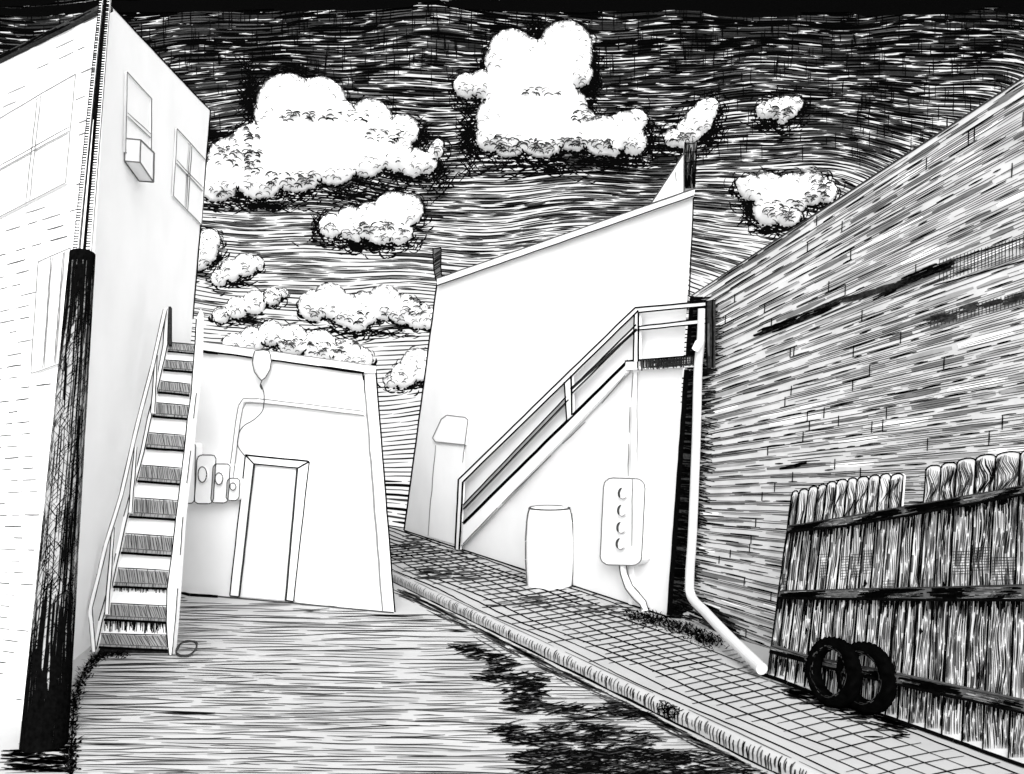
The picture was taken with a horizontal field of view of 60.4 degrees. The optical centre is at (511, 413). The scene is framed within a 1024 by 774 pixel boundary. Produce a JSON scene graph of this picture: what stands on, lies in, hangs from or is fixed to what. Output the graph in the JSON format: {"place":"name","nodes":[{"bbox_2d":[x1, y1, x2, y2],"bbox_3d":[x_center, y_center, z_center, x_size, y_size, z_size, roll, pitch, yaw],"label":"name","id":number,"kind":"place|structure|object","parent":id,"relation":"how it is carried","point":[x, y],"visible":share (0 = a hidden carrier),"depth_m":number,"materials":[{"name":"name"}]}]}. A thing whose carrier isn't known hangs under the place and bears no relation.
{"place":"outdoors","nodes":[
{"label":"outdoors","id":0,"kind":"place"},
{"bbox_2d":[198,228,220,271],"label":"cloud","id":1,"kind":"structure","parent":0,"point":[210,242],"depth_m":65.46,"materials":[{"name":"white"}]},
{"bbox_2d":[210,253,264,287],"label":"cloud","id":2,"kind":"structure","parent":0,"point":[245,265],"depth_m":64.54,"materials":[{"name":"white"}]},
{"bbox_2d":[212,287,288,324],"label":"cloud","id":3,"kind":"structure","parent":0,"point":[253,302],"depth_m":64.19,"materials":[{"name":"white"}]},
{"bbox_2d":[222,320,373,364],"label":"cloud","id":4,"kind":"structure","parent":0,"point":[292,338],"depth_m":64.27,"materials":[{"name":"white"}]},
{"bbox_2d":[204,73,443,203],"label":"cloud","id":5,"kind":"structure","parent":0,"point":[299,135],"depth_m":68.02,"materials":[{"name":"white"}]},
{"bbox_2d":[297,283,432,332],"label":"cloud","id":6,"kind":"structure","parent":0,"point":[356,313],"depth_m":69.72,"materials":[{"name":"white"}]},
{"bbox_2d":[318,191,423,246],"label":"cloud","id":7,"kind":"structure","parent":0,"point":[391,217],"depth_m":66.78,"materials":[{"name":"white"}]},
{"bbox_2d":[0,530,773,773],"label":"ground","id":8,"kind":"structure","parent":0,"point":[414,683],"depth_m":8.06,"materials":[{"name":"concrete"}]},
{"bbox_2d":[19,0,110,752],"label":"utility pole","id":9,"kind":"object","parent":8,"relation":"on","point":[45,723],"visible":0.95,"depth_m":7.71,"materials":[{"name":"black"}]},
{"bbox_2d":[55,649,130,773],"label":"weeds","id":10,"kind":"object","parent":8,"relation":"on","point":[70,762],"visible":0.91,"depth_m":8.27,"materials":[{"name":"black plant"}]},
{"bbox_2d":[0,5,210,720],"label":"brick building","id":11,"kind":"structure","parent":8,"relation":"on","point":[146,241],"depth_m":10.07,"materials":[{"name":"white paint"}]},
{"bbox_2d":[0,74,77,218],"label":"window","id":12,"kind":"structure","parent":11,"relation":"in","point":[36,135],"depth_m":9.96,"materials":[{"name":"white glass"}]},
{"bbox_2d":[30,247,72,373],"bbox_3d":[-4.713,-1.051,8.969,0.939,1.298,0.299,0,0,34],"label":"window","id":13,"kind":"structure","parent":11,"relation":"in","point":[51,275],"depth_m":8.98,"materials":[{"name":"white paint"}]},
{"bbox_2d":[123,72,151,152],"bbox_3d":[-4.699,-3.639,11.079,0.081,1.034,1.385,0,0,-9],"label":"window","id":14,"kind":"structure","parent":11,"relation":"in","point":[137,102],"depth_m":10.95,"materials":[{"name":"white glass"}]},
{"bbox_2d":[124,138,154,182],"bbox_3d":[-4.608,-3.142,10.883,0.208,0.391,0.776,0,0,-9],"label":"air conditioner","id":15,"kind":"object","parent":11,"relation":"attached to","point":[139,158],"visible":1,"depth_m":10.76,"materials":[{"name":"white paint"}]},
{"bbox_2d":[172,128,205,224],"bbox_3d":[-5.197,-3.826,14.184,0.091,1.202,2.349,0,0,-9],"label":"window","id":16,"kind":"structure","parent":11,"relation":"in","point":[189,166],"depth_m":14.03,"materials":[{"name":"white glass"}]},
{"bbox_2d":[88,306,203,655],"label":"wooden staircase","id":17,"kind":"structure","parent":8,"relation":"on","point":[140,611],"depth_m":10.61,"materials":[{"name":"white paint"}]},
{"bbox_2d":[175,640,197,656],"bbox_3d":[-3.643,2.628,9.854,0.245,0.139,0.241,0,0,0],"label":"hoop","id":18,"kind":"object","parent":8,"relation":"on","point":[187,655],"visible":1,"depth_m":9.84,"materials":[{"name":"grey"}]},
{"bbox_2d":[181,341,395,611],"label":"building","id":19,"kind":"structure","parent":8,"relation":"on","point":[304,519],"depth_m":12.54,"materials":[{"name":"paint"}]},
{"bbox_2d":[188,442,202,503],"bbox_3d":[-4.760,0.878,13.133,0.252,0.921,0.159,0,0,21],"label":"electric meter","id":20,"kind":"object","parent":19,"relation":"attached to","point":[198,448],"visible":0.36,"depth_m":13.04,"materials":[{"name":"white paint"}]},
{"bbox_2d":[194,454,222,503],"bbox_3d":[-4.499,0.966,13.010,0.419,0.739,0.199,0,0,21],"label":"electric meter","id":21,"kind":"object","parent":19,"relation":"attached to","point":[205,463],"visible":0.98,"depth_m":12.95,"materials":[{"name":"white paint"}]},
{"bbox_2d":[210,463,236,502],"bbox_3d":[-4.239,1.016,12.908,0.368,0.588,0.199,0,0,21],"label":"electric meter","id":22,"kind":"object","parent":19,"relation":"attached to","point":[224,473],"visible":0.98,"depth_m":12.84,"materials":[{"name":"white paint"}]},
{"bbox_2d":[226,477,243,500],"bbox_3d":[-4.029,1.097,12.825,0.264,0.342,0.199,0,0,21],"label":"electric meter","id":23,"kind":"object","parent":19,"relation":"attached to","point":[236,489],"visible":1,"depth_m":12.77,"materials":[{"name":"white paint"}]},
{"bbox_2d":[237,349,271,456],"bbox_3d":[-3.681,-0.141,12.646,0.758,1.542,0.280,0,0,21],"label":"balloon","id":24,"kind":"object","parent":19,"relation":"hanging from","point":[261,362],"visible":1,"depth_m":12.51,"materials":[{"name":"white paint"}]},
{"bbox_2d":[240,465,295,599],"bbox_3d":[-3.524,1.706,12.739,1.025,1.955,0.040,0,0,21],"label":"door","id":25,"kind":"structure","parent":19,"relation":"in","point":[269,528],"depth_m":12.71,"materials":[{"name":"paint"}]},
{"bbox_2d":[230,398,365,477],"bbox_3d":[-3.091,0.366,12.513,2.306,1.194,0.065,0,0,21],"label":"conduit","id":26,"kind":"object","parent":19,"relation":"attached to","point":[290,404],"visible":0.99,"depth_m":12.61,"materials":[{"name":"white metal"}]},
{"bbox_2d":[392,570,826,773],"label":"kerb","id":27,"kind":"structure","parent":8,"relation":"on","point":[766,757],"depth_m":8.25,"materials":[{"name":"grey concrete"}]},
{"bbox_2d":[667,76,1023,648],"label":"brick wall","id":28,"kind":"structure","parent":8,"relation":"on","point":[871,325],"depth_m":8.65,"materials":[{"name":"white brick"}]},
{"bbox_2d":[685,308,767,674],"bbox_3d":[2.313,0.643,9.566,0.197,3.773,2.120,0,0,-8],"label":"downspout","id":29,"kind":"object","parent":28,"relation":"attached to","point":[757,664],"visible":1,"depth_m":10.41,"materials":[{"name":"paint"}]},
{"bbox_2d":[383,348,426,389],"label":"cloud","id":30,"kind":"structure","parent":0,"point":[407,371],"depth_m":69.75,"materials":[{"name":"white"}]},
{"bbox_2d":[0,0,1023,529],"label":"sky","id":31,"kind":"structure","parent":0,"point":[876,86],"depth_m":81.36,"materials":[{"name":"black"}]},
{"bbox_2d":[453,20,647,159],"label":"cloud","id":32,"kind":"structure","parent":0,"point":[524,87],"depth_m":70.61,"materials":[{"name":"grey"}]},
{"bbox_2d":[664,98,718,149],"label":"cloud","id":33,"kind":"structure","parent":0,"point":[696,123],"depth_m":65.55,"materials":[{"name":"white"}]},
{"bbox_2d":[387,526,1023,773],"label":"sidewalk","id":34,"kind":"structure","parent":0,"point":[731,687],"depth_m":8.76,"materials":[{"name":"white tile"}]},
{"bbox_2d":[525,505,572,588],"bbox_3d":[0.561,1.986,13.233,0.742,1.168,0.710,0,0,0],"label":"barrel","id":35,"kind":"object","parent":34,"relation":"on","point":[549,547],"visible":1,"depth_m":12.94,"materials":[{"name":"white paint"}]},
{"bbox_2d":[403,138,697,615],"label":"plain building","id":36,"kind":"structure","parent":34,"relation":"on","point":[515,336],"depth_m":13.42,"materials":[{"name":"paint"}]},
{"bbox_2d":[428,445,464,543],"bbox_3d":[-1.306,1.554,17.382,0.016,1.970,1.869,0,0,-28],"label":"door","id":37,"kind":"structure","parent":36,"relation":"in","point":[448,465],"depth_m":17.39,"materials":[{"name":"white paint"}]},
{"bbox_2d":[600,477,653,565],"bbox_3d":[1.517,1.460,11.811,0.192,1.244,1.075,0,0,-28],"label":"meter panel","id":38,"kind":"object","parent":36,"relation":"attached to","point":[626,522],"visible":1,"depth_m":11.67,"materials":[{"name":"white paint"}]},
{"bbox_2d":[619,566,648,611],"bbox_3d":[1.635,2.305,11.622,0.094,0.573,0.697,0,0,-28],"label":"conduit","id":39,"kind":"object","parent":38,"relation":"attached to","point":[640,600],"visible":0.99,"depth_m":11.67,"materials":[{"name":"white paint"}]},
{"bbox_2d":[454,300,715,604],"bbox_3d":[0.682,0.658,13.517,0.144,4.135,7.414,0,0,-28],"label":"metal staircase","id":40,"kind":"structure","parent":34,"relation":"on","point":[479,516],"depth_m":12.88,"materials":[{"name":"white metal"}]},
{"bbox_2d":[623,607,728,651],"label":"weeds","id":41,"kind":"object","parent":34,"relation":"on","point":[687,630],"visible":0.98,"depth_m":10.55,"materials":[{"name":"grey plant"}]},
{"bbox_2d":[806,636,862,707],"bbox_3d":[2.829,2.272,7.747,0.129,0.606,0.606,10,-4,-22],"label":"tyre","id":42,"kind":"object","parent":34,"relation":"on","point":[846,694],"visible":1,"depth_m":7.66,"materials":[{"name":"black rubber"}]},
{"bbox_2d":[836,641,896,714],"bbox_3d":[3.046,2.269,7.575,0.129,0.606,0.606,6,-2,-25],"label":"tyre","id":43,"kind":"object","parent":34,"relation":"on","point":[882,700],"visible":0.68,"depth_m":7.41,"materials":[{"name":"black rubber"}]},
{"bbox_2d":[767,451,1023,762],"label":"wooden fence","id":44,"kind":"object","parent":34,"relation":"on","point":[927,595],"visible":0.91,"depth_m":7.15,"materials":[{"name":"white wood"}]},
{"bbox_2d":[755,95,803,124],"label":"cloud","id":45,"kind":"structure","parent":0,"point":[785,109],"depth_m":67.51,"materials":[{"name":"white"}]},
{"bbox_2d":[735,172,837,228],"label":"cloud","id":46,"kind":"structure","parent":0,"point":[787,200],"depth_m":66.19,"materials":[{"name":"white"}]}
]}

